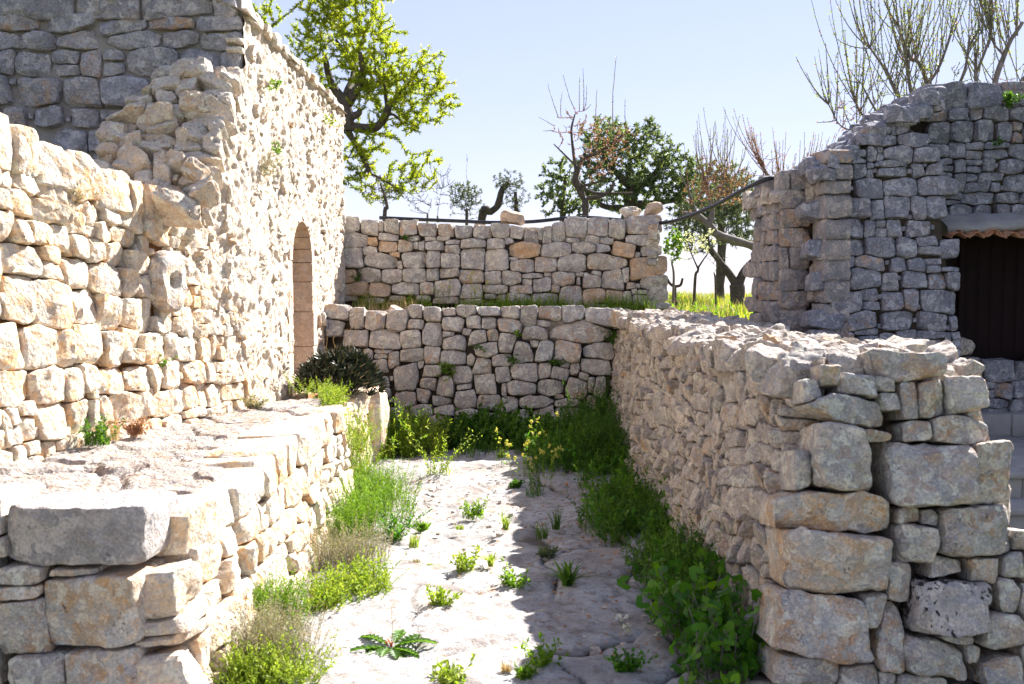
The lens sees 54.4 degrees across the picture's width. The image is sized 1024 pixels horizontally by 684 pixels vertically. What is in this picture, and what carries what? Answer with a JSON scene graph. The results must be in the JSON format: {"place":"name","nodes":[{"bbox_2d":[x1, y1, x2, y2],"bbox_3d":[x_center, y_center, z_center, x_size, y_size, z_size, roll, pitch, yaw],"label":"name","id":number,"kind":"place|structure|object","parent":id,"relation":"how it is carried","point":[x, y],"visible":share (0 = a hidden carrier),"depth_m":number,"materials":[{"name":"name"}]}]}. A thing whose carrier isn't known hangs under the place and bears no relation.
{"place":"outdoors","nodes":[
{"label":"outdoors","id":0,"kind":"place"},
{"bbox_2d":[253,448,740,683],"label":"path","id":1,"kind":"structure","parent":0,"point":[493,624],"depth_m":5.00,"materials":[{"name":"beige stone"}]},
{"bbox_2d":[222,581,330,683],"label":"wiry weeds","id":2,"kind":"object","parent":1,"relation":"on","point":[274,627],"visible":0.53,"depth_m":4.08,"materials":[{"name":"beige plant"}]},
{"bbox_2d":[205,622,349,683],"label":"weeds","id":3,"kind":"object","parent":1,"relation":"on","point":[241,671],"visible":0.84,"depth_m":3.86,"materials":[{"name":"green plant"}]},
{"bbox_2d":[252,558,330,632],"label":"fern weeds","id":4,"kind":"object","parent":1,"relation":"on","point":[285,592],"visible":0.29,"depth_m":4.53,"materials":[{"name":"green plant"}]},
{"bbox_2d":[293,544,408,612],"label":"yellow weeds","id":5,"kind":"object","parent":1,"relation":"on","point":[357,578],"visible":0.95,"depth_m":5.05,"materials":[{"name":"plant"}]},
{"bbox_2d":[304,498,403,571],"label":"pinkish weeds","id":6,"kind":"object","parent":1,"relation":"on","point":[338,550],"visible":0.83,"depth_m":5.56,"materials":[{"name":"beige plant"}]},
{"bbox_2d":[345,403,388,477],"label":"feathery weeds","id":7,"kind":"object","parent":1,"relation":"on","point":[361,435],"visible":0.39,"depth_m":7.51,"materials":[{"name":"green plant"}]},
{"bbox_2d":[315,436,430,542],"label":"feathery weeds","id":8,"kind":"object","parent":1,"relation":"on","point":[383,487],"visible":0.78,"depth_m":6.45,"materials":[{"name":"green plant"}]},
{"bbox_2d":[350,599,436,659],"bbox_3d":[-0.511,1.236,4.342,0.365,0.226,0.301,2,4,25],"label":"rosette weed","id":9,"kind":"object","parent":1,"relation":"on","point":[396,651],"visible":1,"depth_m":4.33,"materials":[{"name":"green plant"}]},
{"bbox_2d":[372,501,432,541],"bbox_3d":[-0.691,1.135,6.175,0.402,0.213,0.411,0,3,0],"label":"weed","id":10,"kind":"object","parent":1,"relation":"on","point":[396,534],"visible":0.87,"depth_m":6.19,"materials":[{"name":"green plant"}]},
{"bbox_2d":[386,396,430,457],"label":"sunny weeds","id":11,"kind":"object","parent":1,"relation":"on","point":[405,426],"visible":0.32,"depth_m":9.18,"materials":[{"name":"green plant"}]},
{"bbox_2d":[406,531,420,548],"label":"grass tuft","id":12,"kind":"object","parent":1,"relation":"on","point":[412,543],"visible":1,"depth_m":6.03,"materials":[{"name":"green plant"}]},
{"bbox_2d":[379,405,462,458],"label":"sunny weeds","id":13,"kind":"object","parent":1,"relation":"on","point":[428,442],"visible":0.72,"depth_m":9.13,"materials":[{"name":"green plant"}]},
{"bbox_2d":[413,520,431,533],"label":"weed","id":14,"kind":"object","parent":1,"relation":"on","point":[421,527],"visible":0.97,"depth_m":6.42,"materials":[{"name":"green plant"}]},
{"bbox_2d":[425,583,462,606],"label":"weed","id":15,"kind":"object","parent":1,"relation":"on","point":[440,599],"visible":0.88,"depth_m":4.87,"materials":[{"name":"green plant"}]},
{"bbox_2d":[407,428,481,475],"bbox_3d":[-0.552,0.924,8.277,0.638,0.388,0.547,-1,4,-17],"label":"weed","id":16,"kind":"object","parent":1,"relation":"on","point":[442,469],"visible":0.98,"depth_m":8.24,"materials":[{"name":"green plant"}]},
{"bbox_2d":[428,651,477,683],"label":"weed","id":17,"kind":"object","parent":1,"relation":"on","point":[452,675],"visible":1,"depth_m":3.92,"materials":[{"name":"green plant"}]},
{"bbox_2d":[449,545,482,573],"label":"weed","id":18,"kind":"object","parent":1,"relation":"on","point":[463,565],"visible":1,"depth_m":5.51,"materials":[{"name":"plant"}]},
{"bbox_2d":[459,496,488,519],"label":"weed","id":19,"kind":"object","parent":1,"relation":"on","point":[478,512],"visible":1,"depth_m":6.79,"materials":[{"name":"green plant"}]},
{"bbox_2d":[479,552,499,566],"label":"weed","id":20,"kind":"object","parent":1,"relation":"on","point":[490,560],"visible":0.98,"depth_m":5.62,"materials":[{"name":"green plant"}]},
{"bbox_2d":[493,446,506,457],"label":"grass tuft","id":21,"kind":"object","parent":1,"relation":"on","point":[502,455],"visible":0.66,"depth_m":9.02,"materials":[{"name":"green plant"}]},
{"bbox_2d":[495,427,512,466],"bbox_3d":[-0.074,0.915,8.643,0.152,0.360,0.118,-1,3,-14],"label":"yellow mustard","id":22,"kind":"object","parent":1,"relation":"on","point":[508,444],"visible":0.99,"depth_m":8.65,"materials":[{"name":"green plant"}]},
{"bbox_2d":[497,508,515,529],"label":"grass tuft","id":23,"kind":"object","parent":1,"relation":"on","point":[505,522],"visible":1,"depth_m":6.47,"materials":[{"name":"green plant"}]},
{"bbox_2d":[499,660,513,672],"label":"grass tuft","id":24,"kind":"object","parent":1,"relation":"on","point":[508,669],"visible":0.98,"depth_m":4.07,"materials":[{"name":"beige plant"}]},
{"bbox_2d":[322,453,700,671],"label":"pebbles","id":25,"kind":"object","parent":1,"relation":"on","point":[595,650],"visible":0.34,"depth_m":6.18,"materials":[{"name":"stone"}]},
{"bbox_2d":[435,397,590,449],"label":"back weeds","id":26,"kind":"object","parent":1,"relation":"on","point":[479,424],"visible":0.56,"depth_m":9.49,"materials":[{"name":"green plant"}]},
{"bbox_2d":[497,557,531,589],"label":"weed","id":27,"kind":"object","parent":1,"relation":"on","point":[509,578],"visible":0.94,"depth_m":5.19,"materials":[{"name":"green plant"}]},
{"bbox_2d":[453,411,579,458],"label":"back grass","id":28,"kind":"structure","parent":1,"relation":"on","point":[490,447],"depth_m":9.22,"materials":[{"name":"green plant"}]},
{"bbox_2d":[508,478,525,487],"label":"weed","id":29,"kind":"object","parent":1,"relation":"on","point":[515,483],"visible":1,"depth_m":7.81,"materials":[{"name":"green plant"}]},
{"bbox_2d":[506,442,537,477],"bbox_3d":[0.100,0.982,8.204,0.280,0.279,0.218,-3,4,-42],"label":"yellow mustard","id":30,"kind":"object","parent":1,"relation":"on","point":[531,463],"visible":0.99,"depth_m":8.21,"materials":[{"name":"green plant"}]},
{"bbox_2d":[514,658,543,680],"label":"weed","id":31,"kind":"object","parent":1,"relation":"on","point":[527,671],"visible":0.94,"depth_m":4.00,"materials":[{"name":"green plant"}]},
{"bbox_2d":[525,482,544,497],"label":"grass tuft","id":32,"kind":"object","parent":1,"relation":"on","point":[538,491],"visible":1,"depth_m":7.44,"materials":[{"name":"green plant"}]},
{"bbox_2d":[522,411,559,467],"bbox_3d":[0.245,0.838,8.490,0.315,0.532,0.243,0,3,0],"label":"yellow mustard","id":33,"kind":"object","parent":1,"relation":"on","point":[536,442],"visible":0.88,"depth_m":8.48,"materials":[{"name":"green plant"}]},
{"bbox_2d":[513,632,569,668],"bbox_3d":[0.129,1.286,4.125,0.190,0.184,0.200,-1,4,-23],"label":"weed","id":34,"kind":"object","parent":1,"relation":"on","point":[546,660],"visible":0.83,"depth_m":4.11,"materials":[{"name":"green plant"}]},
{"bbox_2d":[532,521,556,539],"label":"grass tuft","id":35,"kind":"object","parent":1,"relation":"on","point":[544,536],"visible":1,"depth_m":6.23,"materials":[{"name":"green plant"}]},
{"bbox_2d":[536,545,558,558],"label":"weed","id":36,"kind":"object","parent":1,"relation":"on","point":[545,552],"visible":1,"depth_m":5.82,"materials":[{"name":"green plant"}]},
{"bbox_2d":[539,442,564,482],"bbox_3d":[0.312,0.963,8.020,0.194,0.338,0.278,-3,5,-44],"label":"yellow mustard","id":37,"kind":"object","parent":1,"relation":"on","point":[552,457],"visible":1,"depth_m":8.00,"materials":[{"name":"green plant"}]},
{"bbox_2d":[391,463,716,681],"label":"dead leaves","id":38,"kind":"object","parent":1,"relation":"on","point":[616,601],"visible":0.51,"depth_m":5.63,"materials":[{"name":"orange plant"}]},
{"bbox_2d":[547,507,564,529],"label":"grass tuft","id":39,"kind":"object","parent":1,"relation":"on","point":[557,523],"visible":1,"depth_m":6.48,"materials":[{"name":"green plant"}]},
{"bbox_2d":[541,558,608,586],"bbox_3d":[0.328,1.208,5.210,0.403,0.169,0.275,0,3,0],"label":"weed","id":40,"kind":"object","parent":1,"relation":"on","point":[567,577],"visible":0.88,"depth_m":5.20,"materials":[{"name":"green plant"}]},
{"bbox_2d":[551,370,631,470],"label":"tall weeds","id":41,"kind":"object","parent":1,"relation":"on","point":[595,423],"visible":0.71,"depth_m":8.67,"materials":[{"name":"green plant"}]},
{"bbox_2d":[614,614,628,631],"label":"white flower","id":42,"kind":"object","parent":1,"relation":"on","point":[620,617],"visible":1,"depth_m":4.58,"materials":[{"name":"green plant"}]},
{"bbox_2d":[510,398,739,624],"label":"shade weeds","id":43,"kind":"object","parent":1,"relation":"on","point":[638,498],"visible":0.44,"depth_m":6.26,"materials":[{"name":"green plant"}]},
{"bbox_2d":[621,622,630,631],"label":"white flower","id":44,"kind":"object","parent":1,"relation":"on","point":[627,625],"visible":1,"depth_m":4.58,"materials":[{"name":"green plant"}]},
{"bbox_2d":[604,645,657,672],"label":"weed","id":45,"kind":"object","parent":1,"relation":"on","point":[629,666],"visible":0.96,"depth_m":4.06,"materials":[{"name":"green plant"}]},
{"bbox_2d":[617,548,768,683],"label":"broad leaved plant","id":46,"kind":"object","parent":1,"relation":"on","point":[707,631],"visible":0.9,"depth_m":4.04,"materials":[{"name":"green plant"}]},
{"bbox_2d":[351,288,656,310],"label":"ledge grass","id":47,"kind":"structure","parent":0,"point":[537,303],"depth_m":11.11,"materials":[{"name":"green plant"}]},
{"bbox_2d":[251,0,1023,293],"label":"sky","id":48,"kind":"structure","parent":0,"point":[675,60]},
{"bbox_2d":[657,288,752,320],"bbox_3d":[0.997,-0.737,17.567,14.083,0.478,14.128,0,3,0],"label":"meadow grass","id":49,"kind":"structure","parent":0,"point":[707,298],"depth_m":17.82,"materials":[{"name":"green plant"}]},
{"bbox_2d":[669,289,751,316],"bbox_3d":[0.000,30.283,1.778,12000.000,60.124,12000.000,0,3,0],"label":"ground","id":50,"kind":"structure","parent":0,"point":[706,301],"depth_m":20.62,"materials":[{"name":"green plant"}]},
{"bbox_2d":[0,0,346,406],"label":"stone building","id":51,"kind":"structure","parent":50,"relation":"on","point":[74,74],"depth_m":7.11,"materials":[{"name":"stone"}]},
{"bbox_2d":[259,151,287,179],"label":"wall plant","id":52,"kind":"object","parent":51,"relation":"attached to","point":[263,168],"depth_m":7.49,"materials":[{"name":"beige plant"}]},
{"bbox_2d":[266,78,282,91],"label":"wall plant","id":53,"kind":"object","parent":51,"relation":"attached to","point":[277,83],"depth_m":7.70,"materials":[{"name":"green plant"}]},
{"bbox_2d":[271,141,281,154],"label":"wall plant","id":54,"kind":"object","parent":51,"relation":"attached to","point":[277,149],"depth_m":7.85,"materials":[{"name":"green plant"}]},
{"bbox_2d":[324,114,341,127],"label":"wall plant","id":55,"kind":"object","parent":51,"relation":"attached to","point":[328,119],"depth_m":10.10,"materials":[{"name":"yellow plant"}]},
{"bbox_2d":[0,398,354,683],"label":"stone bench","id":56,"kind":"object","parent":50,"relation":"on","point":[140,559],"visible":0.73,"depth_m":3.73,"materials":[{"name":"stone"}]},
{"bbox_2d":[77,414,125,445],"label":"weed","id":57,"kind":"object","parent":56,"relation":"on","point":[99,436],"visible":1,"depth_m":5.17,"materials":[{"name":"green plant"}]},
{"bbox_2d":[102,418,125,440],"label":"grass tuft","id":58,"kind":"object","parent":56,"relation":"on","point":[110,431],"visible":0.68,"depth_m":5.33,"materials":[{"name":"beige plant"}]},
{"bbox_2d":[0,113,251,464],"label":"dry stone wall","id":59,"kind":"structure","parent":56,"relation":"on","point":[96,293],"depth_m":5.39,"materials":[{"name":"stone"}]},
{"bbox_2d":[68,177,98,205],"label":"wall plant","id":60,"kind":"object","parent":59,"relation":"attached to","point":[81,195],"depth_m":5.29,"materials":[{"name":"beige plant"}]},
{"bbox_2d":[159,354,177,366],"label":"wall plant","id":61,"kind":"object","parent":59,"relation":"attached to","point":[163,361],"depth_m":6.03,"materials":[{"name":"green plant"}]},
{"bbox_2d":[115,417,149,436],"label":"weed","id":62,"kind":"object","parent":56,"relation":"on","point":[135,428],"visible":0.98,"depth_m":5.54,"materials":[{"name":"orange plant"}]},
{"bbox_2d":[93,56,246,232],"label":"collapsed buttress","id":63,"kind":"structure","parent":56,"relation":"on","point":[176,129],"depth_m":6.37,"materials":[{"name":"stone"}]},
{"bbox_2d":[151,65,170,79],"bbox_3d":[-2.352,-1.811,6.904,0.258,0.200,0.198,0,3,0],"label":"loose stone","id":64,"kind":"object","parent":63,"relation":"on","point":[162,70],"visible":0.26,"depth_m":6.81,"materials":[{"name":"stone"}]},
{"bbox_2d":[236,394,268,409],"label":"weed","id":65,"kind":"object","parent":56,"relation":"on","point":[251,403],"visible":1,"depth_m":6.82,"materials":[{"name":"beige plant"}]},
{"bbox_2d":[283,372,352,405],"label":"hanging weeds","id":66,"kind":"object","parent":56,"relation":"hanging from","point":[332,394],"visible":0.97,"depth_m":7.34,"materials":[{"name":"plant"}]},
{"bbox_2d":[283,386,389,473],"bbox_3d":[-1.605,0.806,8.444,0.951,0.802,3.036,0,3,0],"label":"stone planter","id":67,"kind":"object","parent":50,"relation":"on","point":[377,400],"visible":0.23,"depth_m":8.80,"materials":[{"name":"stone"}]},
{"bbox_2d":[290,309,387,395],"bbox_3d":[-1.476,0.080,8.468,0.846,0.724,1.067,0,3,0],"label":"spiky bush","id":68,"kind":"object","parent":67,"relation":"on","point":[358,369],"visible":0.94,"depth_m":8.25,"materials":[{"name":"green plant"}]},
{"bbox_2d":[315,396,371,476],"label":"trailing weeds","id":69,"kind":"object","parent":67,"relation":"on","point":[346,414],"visible":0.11,"depth_m":7.21,"materials":[{"name":"plant"}]},
{"bbox_2d":[252,0,463,205],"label":"almond tree","id":70,"kind":"object","parent":50,"relation":"on","point":[348,96],"visible":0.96,"depth_m":14.25,"materials":[{"name":"green plant"}]},
{"bbox_2d":[362,173,396,221],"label":"shrub","id":71,"kind":"object","parent":50,"relation":"on","point":[386,208],"visible":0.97,"depth_m":13.39,"materials":[{"name":"green plant"}]},
{"bbox_2d":[399,164,453,222],"bbox_3d":[-1.176,-1.356,13.749,0.776,2.204,0.103,0,3,0],"label":"shrub","id":72,"kind":"object","parent":50,"relation":"on","point":[439,187],"visible":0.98,"depth_m":13.70,"materials":[{"name":"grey plant"}]},
{"bbox_2d":[446,155,484,224],"bbox_3d":[-0.686,-1.554,14.911,0.602,2.502,0.504,0,3,0],"label":"olive bush","id":73,"kind":"object","parent":50,"relation":"on","point":[468,193],"visible":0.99,"depth_m":14.86,"materials":[{"name":"green plant"}]},
{"bbox_2d":[325,304,663,427],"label":"terrace wall","id":74,"kind":"structure","parent":50,"relation":"on","point":[419,343],"depth_m":10.06,"materials":[{"name":"grey stone"}]},
{"bbox_2d":[355,294,423,310],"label":"ledge dry grass","id":75,"kind":"structure","parent":74,"relation":"on","point":[387,306],"depth_m":10.79,"materials":[{"name":"green plant"}]},
{"bbox_2d":[436,361,456,380],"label":"wall plant","id":76,"kind":"object","parent":74,"relation":"attached to","point":[445,371],"depth_m":9.98,"materials":[{"name":"green plant"}]},
{"bbox_2d":[433,270,488,304],"bbox_3d":[-0.577,-0.608,11.190,0.639,0.394,0.183,0,3,0],"label":"yellow mustard","id":77,"kind":"object","parent":74,"relation":"on","point":[442,285],"visible":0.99,"depth_m":11.19,"materials":[{"name":"green plant"}]},
{"bbox_2d":[469,344,487,353],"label":"wall plant","id":78,"kind":"object","parent":74,"relation":"attached to","point":[477,347],"depth_m":9.96,"materials":[{"name":"green plant"}]},
{"bbox_2d":[506,353,519,366],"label":"wall plant","id":79,"kind":"object","parent":74,"relation":"attached to","point":[511,360],"depth_m":9.97,"materials":[{"name":"green plant"}]},
{"bbox_2d":[546,354,569,366],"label":"wall plant","id":80,"kind":"object","parent":74,"relation":"attached to","point":[555,361],"depth_m":9.97,"materials":[{"name":"green plant"}]},
{"bbox_2d":[478,168,530,224],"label":"olive tree","id":81,"kind":"object","parent":50,"relation":"on","point":[484,211],"visible":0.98,"depth_m":15.85,"materials":[{"name":"green plant"}]},
{"bbox_2d":[343,215,670,309],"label":"terrace wall","id":82,"kind":"structure","parent":50,"relation":"on","point":[600,258],"depth_m":11.36,"materials":[{"name":"grey stone"}]},
{"bbox_2d":[351,272,362,281],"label":"wall plant","id":83,"kind":"object","parent":82,"relation":"attached to","point":[356,278],"depth_m":11.32,"materials":[{"name":"green plant"}]},
{"bbox_2d":[500,210,524,225],"bbox_3d":[0.006,-1.434,11.479,0.286,0.181,0.204,0,3,0],"label":"loose stone","id":84,"kind":"object","parent":82,"relation":"on","point":[511,217],"visible":0.99,"depth_m":11.40,"materials":[{"name":"beige stone"}]},
{"bbox_2d":[379,175,773,224],"bbox_3d":[0.900,-1.499,10.902,4.902,0.380,1.694,2,4,36],"label":"hose","id":85,"kind":"object","parent":82,"relation":"on","point":[738,192],"visible":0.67,"depth_m":11.52,"materials":[{"name":"black rubber"}]},
{"bbox_2d":[619,206,641,217],"bbox_3d":[1.373,-1.494,11.526,0.264,0.148,0.200,0,3,0],"label":"loose stone","id":86,"kind":"object","parent":82,"relation":"on","point":[625,212],"visible":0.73,"depth_m":11.46,"materials":[{"name":"stone"}]},
{"bbox_2d":[643,202,663,214],"bbox_3d":[1.636,-1.518,11.528,0.227,0.216,0.185,0,3,0],"label":"loose stone","id":87,"kind":"object","parent":82,"relation":"on","point":[654,208],"visible":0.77,"depth_m":11.46,"materials":[{"name":"beige stone"}]},
{"bbox_2d":[533,156,597,221],"bbox_3d":[0.912,-1.812,16.930,1.041,2.710,0.668,-1,3,-15],"label":"evergreen tree","id":88,"kind":"object","parent":50,"relation":"on","point":[562,202],"visible":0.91,"depth_m":16.82,"materials":[{"name":"green plant"}]},
{"bbox_2d":[539,61,652,215],"bbox_3d":[1.175,-2.114,13.898,1.612,3.695,0.649,0,3,0],"label":"almond tree","id":89,"kind":"object","parent":50,"relation":"on","point":[578,185],"visible":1,"depth_m":13.86,"materials":[{"name":"brown plant"}]},
{"bbox_2d":[567,113,705,217],"bbox_3d":[2.325,-2.464,18.856,2.478,3.706,1.682,2,4,26],"label":"evergreen tree","id":90,"kind":"object","parent":50,"relation":"on","point":[637,182],"visible":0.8,"depth_m":18.70,"materials":[{"name":"green plant"}]},
{"bbox_2d":[662,226,684,305],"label":"young tree","id":91,"kind":"object","parent":50,"relation":"on","point":[673,237],"visible":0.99,"depth_m":12.94,"materials":[{"name":"green plant"}]},
{"bbox_2d":[668,278,683,308],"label":"young tree","id":92,"kind":"object","parent":50,"relation":"on","point":[676,286],"visible":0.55,"depth_m":13.96,"materials":[{"name":"brown plant"}]},
{"bbox_2d":[672,227,715,308],"bbox_3d":[2.343,-0.830,12.965,0.648,1.346,0.454,0,3,0],"label":"young tree","id":93,"kind":"object","parent":50,"relation":"on","point":[697,271],"visible":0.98,"depth_m":12.95,"materials":[{"name":"green plant"}]},
{"bbox_2d":[663,171,755,307],"bbox_3d":[3.507,-1.661,16.910,1.901,2.500,0.837,0,3,0],"label":"olive tree","id":94,"kind":"object","parent":50,"relation":"on","point":[737,288],"visible":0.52,"depth_m":16.88,"materials":[{"name":"green plant"}]},
{"bbox_2d":[674,160,756,300],"bbox_3d":[4.180,-2.180,19.864,1.876,2.988,1.333,1,4,23],"label":"olive tree","id":95,"kind":"object","parent":50,"relation":"on","point":[720,278],"visible":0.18,"depth_m":19.84,"materials":[{"name":"green plant"}]},
{"bbox_2d":[704,250,727,311],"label":"young tree","id":96,"kind":"object","parent":50,"relation":"on","point":[715,278],"visible":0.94,"depth_m":14.97,"materials":[{"name":"brown plant"}]},
{"bbox_2d":[680,108,756,249],"bbox_3d":[3.363,-1.947,14.993,1.368,3.148,1.327,2,4,36],"label":"almond tree","id":97,"kind":"object","parent":50,"relation":"on","point":[708,224],"visible":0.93,"depth_m":14.88,"materials":[{"name":"brown plant"}]},
{"bbox_2d":[723,107,836,179],"bbox_3d":[3.471,-1.594,12.957,1.443,2.914,0.558,1,3,13],"label":"almond tree","id":98,"kind":"object","parent":50,"relation":"on","point":[760,161],"visible":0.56,"depth_m":12.87,"materials":[{"name":"brown plant"}]},
{"bbox_2d":[607,306,1023,683],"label":"dry stone wall","id":99,"kind":"structure","parent":50,"relation":"on","point":[853,494],"depth_m":3.79,"materials":[{"name":"stone"}]},
{"bbox_2d":[601,329,617,343],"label":"wall plant","id":100,"kind":"object","parent":99,"relation":"attached to","point":[611,339],"depth_m":9.97,"materials":[{"name":"green plant"}]},
{"bbox_2d":[742,81,1023,411],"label":"trullo","id":101,"kind":"structure","parent":50,"relation":"on","point":[902,216],"depth_m":8.51,"materials":[{"name":"stone"}]},
{"bbox_2d":[964,234,1023,360],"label":"door","id":102,"kind":"structure","parent":101,"relation":"in","point":[994,290],"depth_m":9.24,"materials":[{"name":"brown wood"}]},
{"bbox_2d":[989,135,1005,145],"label":"wall plant","id":103,"kind":"object","parent":101,"relation":"attached to","point":[999,143],"depth_m":8.77,"materials":[{"name":"green plant"}]},
{"bbox_2d":[1000,90,1023,108],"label":"wall plant","id":104,"kind":"object","parent":101,"relation":"attached to","point":[1008,100],"depth_m":8.67,"materials":[{"name":"green plant"}]},
{"bbox_2d":[795,0,1006,131],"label":"almond tree","id":105,"kind":"object","parent":50,"relation":"on","point":[909,40],"visible":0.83,"depth_m":12.30,"materials":[{"name":"brown plant"}]},
{"bbox_2d":[938,0,1023,83],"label":"almond tree","id":106,"kind":"object","parent":50,"relation":"on","point":[989,25],"visible":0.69,"depth_m":12.28,"materials":[{"name":"brown plant"}]},
{"bbox_2d":[981,412,1023,529],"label":"stone steps","id":107,"kind":"structure","parent":50,"relation":"on","point":[1009,426],"depth_m":8.31,"materials":[{"name":"grey concrete"}]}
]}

